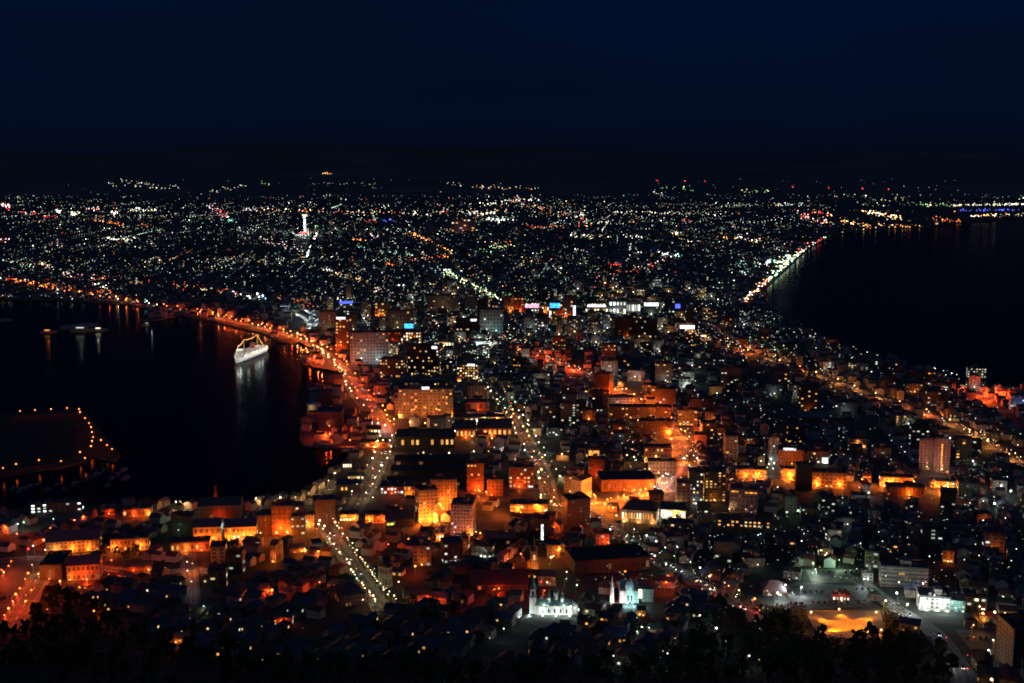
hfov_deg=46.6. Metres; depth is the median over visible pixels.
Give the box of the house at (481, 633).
[472,624,490,640]
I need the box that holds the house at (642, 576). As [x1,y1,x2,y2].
[636,572,649,580]
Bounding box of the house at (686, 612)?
[679,607,691,620]
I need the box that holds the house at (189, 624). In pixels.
[176,617,196,631]
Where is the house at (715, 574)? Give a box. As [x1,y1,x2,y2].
[708,569,721,580]
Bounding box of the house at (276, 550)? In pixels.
[269,539,282,562]
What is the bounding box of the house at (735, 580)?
[722,577,738,590]
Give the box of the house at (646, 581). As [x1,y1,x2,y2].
[637,579,650,588]
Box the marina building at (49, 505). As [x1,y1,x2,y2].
[29,497,83,513]
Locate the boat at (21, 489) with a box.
[16,487,26,492]
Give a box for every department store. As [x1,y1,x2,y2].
[525,300,539,311]
[549,301,563,317]
[564,294,575,318]
[585,300,607,312]
[609,298,625,313]
[626,299,640,314]
[676,320,694,331]
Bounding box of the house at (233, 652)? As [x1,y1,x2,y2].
[214,639,238,656]
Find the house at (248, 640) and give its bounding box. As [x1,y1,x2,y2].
[235,629,258,649]
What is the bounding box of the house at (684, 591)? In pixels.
[678,587,694,596]
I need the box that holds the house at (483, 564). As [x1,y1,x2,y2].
[477,560,494,568]
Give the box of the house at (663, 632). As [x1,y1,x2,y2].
[655,629,672,645]
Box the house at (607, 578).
[603,575,614,587]
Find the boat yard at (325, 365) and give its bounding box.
[306,358,331,369]
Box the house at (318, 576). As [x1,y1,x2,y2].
[306,569,325,585]
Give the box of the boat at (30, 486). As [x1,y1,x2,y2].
[26,484,34,489]
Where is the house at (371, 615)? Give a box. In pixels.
[366,612,378,619]
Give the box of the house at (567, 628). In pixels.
[556,623,576,634]
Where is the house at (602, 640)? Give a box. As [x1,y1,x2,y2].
[591,633,612,649]
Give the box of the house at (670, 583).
[659,575,676,588]
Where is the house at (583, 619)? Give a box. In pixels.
[576,613,592,624]
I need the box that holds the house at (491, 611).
[475,606,496,621]
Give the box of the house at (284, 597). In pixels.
[281,592,287,601]
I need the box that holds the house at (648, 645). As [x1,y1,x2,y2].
[644,641,660,652]
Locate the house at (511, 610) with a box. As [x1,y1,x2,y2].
[503,607,516,612]
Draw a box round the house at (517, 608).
[506,603,521,618]
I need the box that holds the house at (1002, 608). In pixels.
[997,604,1017,612]
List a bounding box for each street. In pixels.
[0,556,199,574]
[310,507,387,611]
[344,440,394,511]
[388,451,505,458]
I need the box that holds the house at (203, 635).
[197,632,209,639]
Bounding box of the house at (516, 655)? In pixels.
[512,652,527,667]
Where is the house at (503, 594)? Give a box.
[497,591,508,597]
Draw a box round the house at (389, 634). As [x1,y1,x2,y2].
[375,631,396,647]
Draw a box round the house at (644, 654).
[640,649,654,658]
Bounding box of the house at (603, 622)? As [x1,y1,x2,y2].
[598,619,609,625]
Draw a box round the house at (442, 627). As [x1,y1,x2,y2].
[432,622,451,631]
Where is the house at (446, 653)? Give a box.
[431,646,453,663]
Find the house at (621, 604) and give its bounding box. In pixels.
[608,602,622,613]
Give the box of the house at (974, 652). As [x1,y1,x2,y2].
[971,649,990,667]
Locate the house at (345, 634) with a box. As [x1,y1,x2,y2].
[327,628,349,638]
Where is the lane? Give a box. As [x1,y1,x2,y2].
[174,509,200,605]
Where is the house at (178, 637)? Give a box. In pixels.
[171,631,191,643]
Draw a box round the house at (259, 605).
[250,599,264,613]
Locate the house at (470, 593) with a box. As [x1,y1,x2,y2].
[459,588,473,604]
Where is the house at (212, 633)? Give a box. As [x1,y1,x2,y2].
[208,630,218,639]
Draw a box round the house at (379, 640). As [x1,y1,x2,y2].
[368,632,388,650]
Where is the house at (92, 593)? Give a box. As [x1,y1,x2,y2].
[80,590,97,603]
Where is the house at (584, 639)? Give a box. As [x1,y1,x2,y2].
[567,632,593,648]
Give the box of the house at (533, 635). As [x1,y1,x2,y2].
[527,630,546,639]
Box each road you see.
[0,279,394,438]
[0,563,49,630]
[242,480,336,516]
[298,336,373,412]
[440,270,503,303]
[552,476,1023,508]
[690,333,1023,466]
[835,573,976,682]
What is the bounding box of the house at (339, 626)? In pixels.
[327,623,349,629]
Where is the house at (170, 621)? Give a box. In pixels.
[160,614,174,628]
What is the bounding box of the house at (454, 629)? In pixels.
[445,624,465,639]
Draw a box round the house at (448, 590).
[440,587,454,599]
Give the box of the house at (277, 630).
[259,623,281,638]
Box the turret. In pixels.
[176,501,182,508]
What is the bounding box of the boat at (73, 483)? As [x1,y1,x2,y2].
[69,481,79,486]
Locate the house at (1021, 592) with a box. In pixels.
[1018,590,1023,602]
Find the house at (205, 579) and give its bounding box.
[202,575,207,582]
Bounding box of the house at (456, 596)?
[453,592,468,605]
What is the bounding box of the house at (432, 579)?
[424,573,439,587]
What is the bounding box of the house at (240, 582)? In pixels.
[232,580,246,587]
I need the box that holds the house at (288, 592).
[278,586,294,599]
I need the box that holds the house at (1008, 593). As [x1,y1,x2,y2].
[999,590,1015,598]
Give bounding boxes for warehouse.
[38,550,72,579]
[45,528,102,553]
[66,554,102,580]
[110,531,149,551]
[122,504,152,517]
[170,535,210,551]
[192,517,222,541]
[197,496,242,518]
[223,517,257,540]
[254,510,271,534]
[317,389,332,406]
[317,407,342,426]
[325,372,342,384]
[336,478,361,491]
[359,438,391,447]
[385,509,414,526]
[387,475,466,486]
[391,464,466,475]
[394,454,469,464]
[403,377,445,384]
[455,419,475,438]
[466,399,489,410]
[477,418,511,436]
[484,529,515,544]
[847,435,867,448]
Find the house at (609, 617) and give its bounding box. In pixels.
[599,611,615,625]
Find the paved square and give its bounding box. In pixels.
[806,612,884,638]
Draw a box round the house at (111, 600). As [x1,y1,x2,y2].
[98,596,118,610]
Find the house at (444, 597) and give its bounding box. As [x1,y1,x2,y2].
[429,591,451,603]
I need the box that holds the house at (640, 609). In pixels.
[636,605,645,615]
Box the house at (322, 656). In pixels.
[312,645,330,664]
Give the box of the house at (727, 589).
[721,581,734,596]
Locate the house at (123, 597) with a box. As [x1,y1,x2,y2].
[116,593,135,607]
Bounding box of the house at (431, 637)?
[426,636,444,647]
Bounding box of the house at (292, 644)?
[284,641,303,646]
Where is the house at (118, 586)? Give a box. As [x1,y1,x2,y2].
[110,580,129,592]
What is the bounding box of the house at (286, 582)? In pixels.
[277,576,292,589]
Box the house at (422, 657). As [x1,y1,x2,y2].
[419,652,440,668]
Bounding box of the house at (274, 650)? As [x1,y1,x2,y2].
[268,644,292,659]
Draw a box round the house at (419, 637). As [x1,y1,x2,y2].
[410,633,427,641]
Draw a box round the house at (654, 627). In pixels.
[646,623,665,632]
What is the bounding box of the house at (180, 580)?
[171,575,185,585]
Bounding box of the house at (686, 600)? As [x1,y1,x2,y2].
[674,596,692,605]
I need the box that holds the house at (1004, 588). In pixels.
[998,587,1011,596]
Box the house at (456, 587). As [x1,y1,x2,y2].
[448,583,461,592]
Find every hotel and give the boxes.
[350,329,388,363]
[374,300,390,316]
[379,355,406,377]
[398,384,452,417]
[401,329,420,343]
[450,496,475,535]
[456,316,479,333]
[457,361,477,381]
[504,295,523,311]
[664,298,686,312]
[676,375,690,387]
[729,482,758,513]
[777,444,803,466]
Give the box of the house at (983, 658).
[975,651,993,669]
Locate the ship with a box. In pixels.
[234,335,267,362]
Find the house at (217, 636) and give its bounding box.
[212,630,239,638]
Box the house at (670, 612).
[664,606,680,619]
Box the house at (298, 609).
[288,601,306,617]
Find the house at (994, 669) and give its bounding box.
[976,665,998,682]
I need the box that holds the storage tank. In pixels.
[307,402,320,412]
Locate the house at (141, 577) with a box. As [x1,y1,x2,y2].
[132,572,147,583]
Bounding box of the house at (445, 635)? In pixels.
[435,631,451,642]
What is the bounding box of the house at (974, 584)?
[968,581,988,593]
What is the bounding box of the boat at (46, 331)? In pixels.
[40,329,57,333]
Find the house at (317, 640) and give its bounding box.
[313,634,324,645]
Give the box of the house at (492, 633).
[475,623,496,638]
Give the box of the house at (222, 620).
[211,613,229,627]
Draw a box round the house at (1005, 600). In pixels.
[995,597,1016,609]
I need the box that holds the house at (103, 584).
[93,575,113,590]
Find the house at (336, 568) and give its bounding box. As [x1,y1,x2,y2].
[328,562,346,575]
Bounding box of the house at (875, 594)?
[869,588,881,600]
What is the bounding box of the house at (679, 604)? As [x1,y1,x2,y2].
[664,601,685,608]
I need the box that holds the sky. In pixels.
[0,0,1023,160]
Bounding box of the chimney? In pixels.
[213,485,216,496]
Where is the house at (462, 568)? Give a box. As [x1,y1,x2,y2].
[455,561,474,574]
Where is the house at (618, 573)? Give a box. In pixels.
[608,571,623,575]
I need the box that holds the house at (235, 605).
[229,601,245,610]
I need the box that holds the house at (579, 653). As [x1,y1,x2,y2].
[573,648,596,664]
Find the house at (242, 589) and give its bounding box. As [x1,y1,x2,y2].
[226,585,247,599]
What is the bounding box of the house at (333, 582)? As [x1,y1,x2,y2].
[326,579,344,586]
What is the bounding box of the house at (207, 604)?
[196,599,213,613]
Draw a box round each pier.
[0,318,13,322]
[60,322,97,329]
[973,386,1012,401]
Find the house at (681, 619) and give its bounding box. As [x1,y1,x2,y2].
[670,613,688,631]
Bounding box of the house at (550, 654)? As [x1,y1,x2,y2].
[547,648,565,662]
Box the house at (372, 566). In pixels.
[365,563,377,572]
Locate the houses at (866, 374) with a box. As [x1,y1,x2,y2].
[0,222,1023,588]
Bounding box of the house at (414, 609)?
[403,604,424,619]
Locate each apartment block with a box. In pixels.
[39,260,47,264]
[44,277,52,284]
[92,240,99,247]
[112,269,118,274]
[135,276,145,282]
[207,285,217,296]
[208,562,227,588]
[210,540,226,563]
[227,253,235,258]
[227,545,245,573]
[241,276,246,284]
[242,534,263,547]
[270,269,278,279]
[271,499,292,534]
[289,499,303,511]
[290,510,305,534]
[301,251,305,257]
[305,291,314,298]
[306,269,314,272]
[310,538,321,546]
[327,295,332,308]
[346,283,351,298]
[349,313,356,329]
[352,258,357,265]
[361,299,367,321]
[362,242,366,248]
[366,276,371,283]
[367,299,370,318]
[371,243,376,250]
[373,286,379,290]
[373,382,387,394]
[379,317,385,329]
[383,555,399,567]
[389,329,400,341]
[389,341,398,355]
[390,260,395,265]
[395,288,399,304]
[396,259,402,264]
[400,300,411,308]
[406,293,417,299]
[412,538,431,565]
[414,309,415,326]
[418,302,424,319]
[422,319,430,327]
[425,277,428,293]
[427,293,458,310]
[429,272,434,284]
[429,415,446,428]
[430,473,456,509]
[434,289,439,293]
[440,536,462,563]
[442,280,446,293]
[445,359,455,370]
[446,348,453,358]
[447,280,452,292]
[447,315,460,324]
[450,286,456,293]
[454,260,459,269]
[454,531,469,549]
[455,331,465,339]
[456,312,467,316]
[460,342,475,352]
[465,292,475,310]
[466,381,486,398]
[471,332,487,338]
[471,538,494,557]
[476,300,483,316]
[480,297,487,307]
[481,291,486,297]
[482,344,488,355]
[486,274,493,279]
[492,302,497,307]
[498,379,517,387]
[503,329,516,336]
[505,324,514,328]
[506,342,515,353]
[509,461,533,487]
[512,287,517,295]
[513,357,526,365]
[517,273,522,280]
[520,259,526,265]
[521,347,529,358]
[524,316,536,332]
[526,282,530,300]
[529,282,532,295]
[530,370,549,384]
[532,266,538,277]
[533,294,540,299]
[538,316,548,329]
[541,289,553,303]
[541,403,555,417]
[545,361,555,371]
[547,425,562,436]
[547,539,559,556]
[550,315,563,328]
[552,335,565,349]
[555,284,562,292]
[556,317,561,335]
[559,293,563,300]
[560,399,579,428]
[562,391,577,400]
[564,470,578,491]
[565,317,579,334]
[568,288,575,294]
[574,278,580,290]
[575,399,586,412]
[576,331,583,348]
[580,388,588,405]
[582,407,594,419]
[586,296,598,300]
[589,318,600,333]
[590,309,596,318]
[591,334,599,345]
[591,388,603,411]
[592,526,609,545]
[595,290,604,297]
[596,283,602,289]
[600,359,617,376]
[601,343,615,358]
[602,273,606,285]
[602,312,609,331]
[608,282,615,290]
[608,393,633,408]
[610,292,620,298]
[610,419,625,434]
[613,280,618,287]
[614,289,622,293]
[619,358,629,367]
[623,315,637,317]
[627,285,635,292]
[627,368,644,380]
[631,296,642,307]
[634,336,650,347]
[636,287,644,297]
[640,342,651,351]
[640,416,671,436]
[645,296,656,300]
[647,383,656,393]
[647,488,663,503]
[648,402,662,406]
[651,338,661,354]
[651,382,664,396]
[652,277,661,286]
[655,282,663,286]
[655,360,672,384]
[656,264,662,268]
[656,316,667,329]
[658,300,663,307]
[661,346,671,360]
[661,529,684,548]
[662,287,671,292]
[663,325,675,335]
[667,518,686,530]
[672,317,680,324]
[674,310,683,317]
[676,363,692,376]
[677,406,697,425]
[682,370,694,382]
[684,280,691,290]
[684,359,693,369]
[686,308,693,320]
[686,333,695,345]
[690,395,703,413]
[691,391,705,396]
[694,350,710,358]
[695,357,710,367]
[697,501,709,513]
[698,287,706,299]
[699,276,708,282]
[699,394,714,409]
[699,420,717,441]
[703,306,716,319]
[704,409,715,419]
[706,291,715,298]
[708,384,721,394]
[709,356,724,364]
[713,536,733,562]
[717,424,725,435]
[720,364,741,389]
[722,315,733,327]
[723,275,727,284]
[723,433,737,464]
[726,376,737,400]
[738,435,758,446]
[739,308,749,325]
[740,550,764,566]
[747,259,755,266]
[751,319,765,328]
[758,327,768,341]
[765,380,782,394]
[768,367,776,381]
[768,432,779,464]
[775,367,790,382]
[775,531,795,544]
[781,490,797,513]
[783,343,794,349]
[785,423,806,442]
[788,383,802,398]
[797,383,817,410]
[799,501,816,521]
[812,467,846,488]
[817,541,833,555]
[818,494,835,512]
[822,522,842,540]
[823,359,833,369]
[825,336,838,347]
[833,398,857,414]
[834,514,857,525]
[844,359,862,370]
[848,498,866,515]
[850,489,867,498]
[858,478,870,494]
[861,565,873,581]
[864,543,879,567]
[866,503,880,524]
[870,355,881,364]
[874,443,890,462]
[883,374,896,383]
[885,481,924,496]
[888,356,906,368]
[890,537,905,556]
[892,411,917,425]
[904,498,918,514]
[905,382,922,392]
[906,554,923,560]
[908,422,930,444]
[916,420,927,423]
[920,521,944,540]
[923,369,934,378]
[924,389,948,405]
[930,381,951,390]
[940,486,956,508]
[942,542,954,562]
[953,435,972,461]
[956,476,980,499]
[962,586,987,609]
[966,364,986,379]
[969,373,980,388]
[972,437,981,451]
[973,510,991,521]
[981,526,1005,552]
[990,476,1007,490]
[1009,391,1023,410]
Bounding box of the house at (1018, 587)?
[1015,584,1023,596]
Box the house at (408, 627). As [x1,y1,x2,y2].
[399,618,417,635]
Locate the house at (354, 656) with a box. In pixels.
[333,648,361,665]
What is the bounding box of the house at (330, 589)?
[324,584,334,594]
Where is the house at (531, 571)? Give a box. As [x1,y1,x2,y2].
[528,568,537,577]
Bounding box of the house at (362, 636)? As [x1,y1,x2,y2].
[350,631,368,642]
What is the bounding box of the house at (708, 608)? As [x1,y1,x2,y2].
[701,604,719,613]
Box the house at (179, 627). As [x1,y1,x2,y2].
[169,621,185,632]
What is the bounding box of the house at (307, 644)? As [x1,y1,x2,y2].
[290,637,312,651]
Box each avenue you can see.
[478,370,560,504]
[529,352,688,511]
[590,506,762,621]
[742,227,833,302]
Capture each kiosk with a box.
[104,506,115,514]
[831,590,850,600]
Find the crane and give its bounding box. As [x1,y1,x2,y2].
[306,412,318,431]
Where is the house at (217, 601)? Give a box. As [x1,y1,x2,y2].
[207,596,224,605]
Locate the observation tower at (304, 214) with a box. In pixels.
[300,211,309,233]
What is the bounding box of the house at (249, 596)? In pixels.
[243,591,263,604]
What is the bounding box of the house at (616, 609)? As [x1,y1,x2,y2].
[604,604,622,619]
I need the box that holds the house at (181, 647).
[178,636,198,654]
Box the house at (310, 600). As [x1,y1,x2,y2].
[297,596,321,604]
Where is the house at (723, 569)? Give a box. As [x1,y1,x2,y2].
[716,564,725,573]
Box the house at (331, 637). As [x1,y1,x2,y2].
[321,629,342,646]
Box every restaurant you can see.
[366,425,381,434]
[403,481,415,496]
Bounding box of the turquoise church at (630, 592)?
[610,575,653,606]
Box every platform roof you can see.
[286,310,311,328]
[300,308,318,326]
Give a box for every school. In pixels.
[469,569,528,589]
[564,543,650,573]
[609,403,671,418]
[717,513,770,528]
[797,410,829,423]
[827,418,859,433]
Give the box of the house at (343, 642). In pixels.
[333,638,352,647]
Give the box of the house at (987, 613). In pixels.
[979,609,994,622]
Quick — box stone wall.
[806,610,879,611]
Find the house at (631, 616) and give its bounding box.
[622,611,636,625]
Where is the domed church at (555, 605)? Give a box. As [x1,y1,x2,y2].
[529,573,578,616]
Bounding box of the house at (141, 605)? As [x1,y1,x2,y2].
[128,597,152,612]
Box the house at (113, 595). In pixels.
[109,592,118,597]
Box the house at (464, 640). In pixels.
[452,637,469,651]
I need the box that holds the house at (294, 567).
[287,560,303,574]
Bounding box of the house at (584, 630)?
[574,626,591,634]
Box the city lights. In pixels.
[0,172,1023,668]
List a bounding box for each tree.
[0,620,9,638]
[0,624,8,641]
[9,624,19,637]
[9,637,19,648]
[18,619,28,636]
[28,602,44,614]
[31,614,40,622]
[34,611,46,626]
[34,626,45,638]
[39,595,45,605]
[42,585,51,597]
[44,614,60,638]
[45,594,59,613]
[47,588,56,601]
[52,583,61,593]
[59,586,69,595]
[62,592,71,604]
[62,602,74,615]
[71,591,80,604]
[71,618,82,636]
[78,593,89,613]
[84,616,94,631]
[88,598,98,608]
[89,621,101,639]
[92,613,100,621]
[95,604,104,613]
[99,611,110,629]
[101,597,109,611]
[102,544,109,551]
[105,610,118,634]
[112,618,121,631]
[113,546,120,557]
[121,551,127,561]
[131,544,139,554]
[155,627,173,656]
[164,641,179,664]
[182,633,199,657]
[200,645,214,664]
[216,630,232,652]
[217,652,229,662]
[221,633,236,656]
[233,537,241,546]
[260,652,272,668]
[276,651,294,670]
[301,650,308,663]
[357,653,370,668]
[371,652,379,666]
[388,636,398,646]
[404,646,419,670]
[408,593,416,604]
[419,607,426,618]
[423,647,438,665]
[428,526,435,538]
[429,596,437,608]
[431,611,439,619]
[450,600,459,615]
[458,594,467,608]
[463,582,470,588]
[470,534,476,541]
[485,589,491,596]
[485,661,500,682]
[518,530,525,537]
[560,648,570,661]
[581,653,596,680]
[584,591,593,600]
[593,621,602,633]
[594,609,603,618]
[598,647,614,669]
[599,668,613,682]
[620,664,635,682]
[623,633,631,643]
[625,651,638,665]
[630,625,636,633]
[635,619,641,629]
[636,626,646,636]
[650,638,667,661]
[653,663,672,682]
[659,636,668,653]
[660,518,667,527]
[666,645,682,663]
[677,636,683,647]
[689,607,697,618]
[695,611,711,634]
[705,632,718,652]
[710,610,722,631]
[715,592,728,618]
[721,632,734,656]
[726,604,735,621]
[726,610,734,624]
[733,609,746,620]
[737,655,748,678]
[740,646,752,658]
[752,643,762,654]
[753,614,760,628]
[754,651,765,663]
[760,616,774,634]
[768,608,779,629]
[780,615,790,633]
[781,608,791,625]
[794,481,800,491]
[813,624,830,643]
[849,629,867,650]
[862,621,879,649]
[882,628,893,649]
[897,629,910,646]
[897,633,908,646]
[904,627,912,637]
[910,634,925,654]
[920,661,930,676]
[930,660,944,682]
[934,637,947,652]
[935,650,944,659]
[938,654,952,681]
[948,653,959,672]
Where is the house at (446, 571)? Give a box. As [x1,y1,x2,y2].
[439,568,453,578]
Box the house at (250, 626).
[242,623,261,632]
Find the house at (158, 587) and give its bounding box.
[151,582,165,593]
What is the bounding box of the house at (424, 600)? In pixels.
[418,597,440,611]
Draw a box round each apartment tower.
[335,316,351,352]
[415,482,437,522]
[466,458,483,490]
[561,491,590,526]
[594,370,612,393]
[655,385,676,409]
[676,476,690,506]
[688,465,703,504]
[701,464,726,501]
[794,459,812,489]
[918,434,934,469]
[933,433,950,472]
[995,613,1023,667]
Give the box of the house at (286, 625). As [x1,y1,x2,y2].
[276,618,292,634]
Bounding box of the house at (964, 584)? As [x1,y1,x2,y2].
[960,581,968,592]
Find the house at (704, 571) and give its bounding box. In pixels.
[700,568,708,577]
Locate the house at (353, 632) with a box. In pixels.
[347,628,361,638]
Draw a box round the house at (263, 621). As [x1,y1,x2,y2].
[251,616,271,626]
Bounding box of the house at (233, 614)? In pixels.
[228,610,246,620]
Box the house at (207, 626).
[195,619,217,633]
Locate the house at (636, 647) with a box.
[621,643,642,650]
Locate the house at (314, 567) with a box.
[304,562,323,573]
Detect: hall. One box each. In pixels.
[334,581,365,605]
[380,480,403,493]
[395,428,454,448]
[402,585,431,601]
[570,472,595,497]
[597,470,655,491]
[621,499,659,524]
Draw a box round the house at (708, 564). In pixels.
[704,561,716,568]
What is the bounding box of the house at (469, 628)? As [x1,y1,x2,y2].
[456,621,474,633]
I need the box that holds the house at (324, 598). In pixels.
[312,593,328,605]
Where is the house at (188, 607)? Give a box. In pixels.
[175,603,195,610]
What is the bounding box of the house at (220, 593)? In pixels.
[213,589,226,600]
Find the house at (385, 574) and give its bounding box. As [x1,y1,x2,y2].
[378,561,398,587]
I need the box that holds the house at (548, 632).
[534,627,552,643]
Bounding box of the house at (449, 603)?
[445,600,457,613]
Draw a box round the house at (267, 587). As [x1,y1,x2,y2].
[256,583,272,593]
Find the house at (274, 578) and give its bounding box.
[264,572,281,585]
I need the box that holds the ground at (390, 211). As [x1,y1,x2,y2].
[0,199,1023,532]
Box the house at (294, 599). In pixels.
[290,595,299,604]
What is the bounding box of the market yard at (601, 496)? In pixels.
[590,484,675,511]
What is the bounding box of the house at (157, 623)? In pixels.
[146,616,166,632]
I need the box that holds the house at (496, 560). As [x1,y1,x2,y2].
[485,557,501,568]
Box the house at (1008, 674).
[998,665,1020,682]
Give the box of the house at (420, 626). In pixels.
[412,619,424,632]
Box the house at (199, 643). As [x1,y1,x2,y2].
[190,638,215,654]
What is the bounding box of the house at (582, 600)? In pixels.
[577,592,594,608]
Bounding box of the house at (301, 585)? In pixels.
[292,579,309,592]
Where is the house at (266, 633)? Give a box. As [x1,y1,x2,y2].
[257,626,273,641]
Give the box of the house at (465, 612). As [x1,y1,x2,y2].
[460,609,471,615]
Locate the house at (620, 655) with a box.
[614,647,640,665]
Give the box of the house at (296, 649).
[292,645,304,661]
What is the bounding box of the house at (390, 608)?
[383,603,404,616]
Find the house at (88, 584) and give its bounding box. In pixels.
[77,580,93,588]
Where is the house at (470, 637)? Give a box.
[456,632,474,647]
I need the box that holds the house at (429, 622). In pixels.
[422,616,435,628]
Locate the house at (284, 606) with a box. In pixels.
[275,601,293,611]
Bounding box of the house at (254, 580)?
[247,574,264,588]
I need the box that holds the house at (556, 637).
[550,630,567,642]
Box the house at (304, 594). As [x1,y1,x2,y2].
[295,592,315,596]
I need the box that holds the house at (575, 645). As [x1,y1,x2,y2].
[558,639,580,655]
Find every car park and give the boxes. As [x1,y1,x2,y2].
[0,560,40,607]
[773,582,871,610]
[805,569,861,582]
[955,629,995,653]
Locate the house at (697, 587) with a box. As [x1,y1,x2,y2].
[688,584,701,589]
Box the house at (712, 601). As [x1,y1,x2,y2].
[706,598,726,612]
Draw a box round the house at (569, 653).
[550,644,572,657]
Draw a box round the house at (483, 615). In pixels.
[469,610,488,623]
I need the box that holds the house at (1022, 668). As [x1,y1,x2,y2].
[1021,659,1023,676]
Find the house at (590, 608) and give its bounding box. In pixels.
[583,603,602,617]
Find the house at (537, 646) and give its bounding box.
[528,639,547,654]
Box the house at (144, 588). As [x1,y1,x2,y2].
[137,581,156,595]
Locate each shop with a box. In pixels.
[306,511,313,527]
[339,510,357,520]
[342,460,352,468]
[347,472,363,479]
[365,510,384,522]
[434,340,453,346]
[435,528,443,540]
[464,413,504,423]
[470,339,497,345]
[510,499,547,511]
[539,304,548,312]
[577,443,600,457]
[644,443,671,462]
[735,465,766,477]
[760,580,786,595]
[779,465,794,479]
[879,473,913,486]
[929,477,955,487]
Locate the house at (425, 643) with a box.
[419,638,442,653]
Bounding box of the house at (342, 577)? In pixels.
[337,573,353,581]
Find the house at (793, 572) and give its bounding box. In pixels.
[783,566,801,579]
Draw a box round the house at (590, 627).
[588,621,603,633]
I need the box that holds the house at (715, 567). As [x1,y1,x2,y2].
[709,566,722,576]
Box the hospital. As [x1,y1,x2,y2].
[916,586,950,611]
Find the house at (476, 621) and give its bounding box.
[460,615,482,630]
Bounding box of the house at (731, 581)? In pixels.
[721,579,736,595]
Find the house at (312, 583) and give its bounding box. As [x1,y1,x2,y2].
[307,578,315,589]
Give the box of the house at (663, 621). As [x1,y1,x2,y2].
[654,617,670,628]
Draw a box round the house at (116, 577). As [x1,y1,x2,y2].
[102,575,120,581]
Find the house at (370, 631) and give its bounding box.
[362,626,380,638]
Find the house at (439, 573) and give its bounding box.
[427,571,444,576]
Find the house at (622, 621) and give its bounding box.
[613,617,630,631]
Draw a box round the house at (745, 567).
[734,563,749,575]
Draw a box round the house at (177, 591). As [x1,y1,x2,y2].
[164,584,187,597]
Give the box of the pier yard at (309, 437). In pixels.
[302,427,383,443]
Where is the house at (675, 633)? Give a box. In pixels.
[665,627,678,638]
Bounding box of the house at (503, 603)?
[495,597,510,609]
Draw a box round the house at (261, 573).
[250,570,266,577]
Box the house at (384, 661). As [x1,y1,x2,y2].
[381,647,400,665]
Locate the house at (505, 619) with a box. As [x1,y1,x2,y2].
[493,611,516,626]
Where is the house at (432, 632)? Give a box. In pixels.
[424,629,441,636]
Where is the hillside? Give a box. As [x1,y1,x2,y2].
[0,533,1023,682]
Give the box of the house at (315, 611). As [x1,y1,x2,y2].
[305,604,325,618]
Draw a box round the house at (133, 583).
[120,577,138,588]
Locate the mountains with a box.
[0,142,1023,198]
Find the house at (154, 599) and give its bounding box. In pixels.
[135,594,156,607]
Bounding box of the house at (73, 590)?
[59,586,75,595]
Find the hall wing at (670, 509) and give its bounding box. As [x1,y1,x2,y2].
[660,501,686,518]
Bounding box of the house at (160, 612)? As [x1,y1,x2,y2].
[154,608,177,617]
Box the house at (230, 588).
[224,584,236,591]
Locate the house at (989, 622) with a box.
[982,616,996,628]
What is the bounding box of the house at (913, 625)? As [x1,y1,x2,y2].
[898,616,920,632]
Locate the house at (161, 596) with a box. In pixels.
[149,590,169,605]
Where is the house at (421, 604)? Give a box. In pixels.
[413,602,429,611]
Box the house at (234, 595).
[226,590,241,603]
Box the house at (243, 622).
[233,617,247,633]
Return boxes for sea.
[0,219,1023,509]
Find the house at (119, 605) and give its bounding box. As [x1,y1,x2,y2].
[113,600,127,610]
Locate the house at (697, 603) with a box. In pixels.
[691,600,701,609]
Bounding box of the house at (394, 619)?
[381,615,402,630]
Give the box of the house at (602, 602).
[593,599,605,608]
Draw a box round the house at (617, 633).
[603,626,627,641]
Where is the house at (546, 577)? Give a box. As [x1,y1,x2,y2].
[537,569,556,585]
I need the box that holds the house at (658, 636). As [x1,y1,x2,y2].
[649,633,664,651]
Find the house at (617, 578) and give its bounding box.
[613,575,631,588]
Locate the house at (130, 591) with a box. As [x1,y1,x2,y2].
[121,588,139,594]
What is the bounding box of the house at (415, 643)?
[407,639,419,652]
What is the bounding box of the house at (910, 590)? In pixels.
[904,581,918,597]
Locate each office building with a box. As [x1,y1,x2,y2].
[312,494,335,526]
[319,309,336,331]
[339,301,352,314]
[387,308,413,329]
[407,342,440,375]
[451,218,474,231]
[480,307,502,331]
[487,473,502,495]
[530,512,548,541]
[588,454,604,475]
[591,516,601,533]
[614,316,632,337]
[632,317,657,337]
[644,300,658,315]
[648,456,676,473]
[803,446,829,464]
[878,558,928,586]
[948,592,966,612]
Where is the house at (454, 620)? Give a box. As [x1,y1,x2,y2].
[448,616,467,624]
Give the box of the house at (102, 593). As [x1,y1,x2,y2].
[97,589,111,598]
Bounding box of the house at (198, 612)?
[191,607,206,617]
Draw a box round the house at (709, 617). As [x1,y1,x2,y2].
[699,615,712,625]
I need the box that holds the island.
[0,407,119,477]
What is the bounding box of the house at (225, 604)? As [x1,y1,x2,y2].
[218,602,229,613]
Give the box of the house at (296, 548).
[289,543,304,552]
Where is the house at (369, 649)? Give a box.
[358,641,374,656]
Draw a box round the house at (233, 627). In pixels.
[217,622,241,635]
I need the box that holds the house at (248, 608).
[237,602,254,617]
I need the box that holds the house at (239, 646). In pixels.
[236,641,241,651]
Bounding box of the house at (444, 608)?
[432,604,450,617]
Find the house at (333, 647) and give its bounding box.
[326,642,340,660]
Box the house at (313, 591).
[308,588,327,594]
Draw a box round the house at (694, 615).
[685,605,698,616]
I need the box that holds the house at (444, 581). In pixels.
[437,573,452,588]
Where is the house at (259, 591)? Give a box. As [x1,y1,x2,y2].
[248,589,265,597]
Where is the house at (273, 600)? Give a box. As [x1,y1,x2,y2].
[264,591,282,607]
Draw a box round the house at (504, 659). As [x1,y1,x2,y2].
[496,650,514,668]
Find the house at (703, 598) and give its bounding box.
[691,593,708,607]
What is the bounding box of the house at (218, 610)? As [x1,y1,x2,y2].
[209,606,227,618]

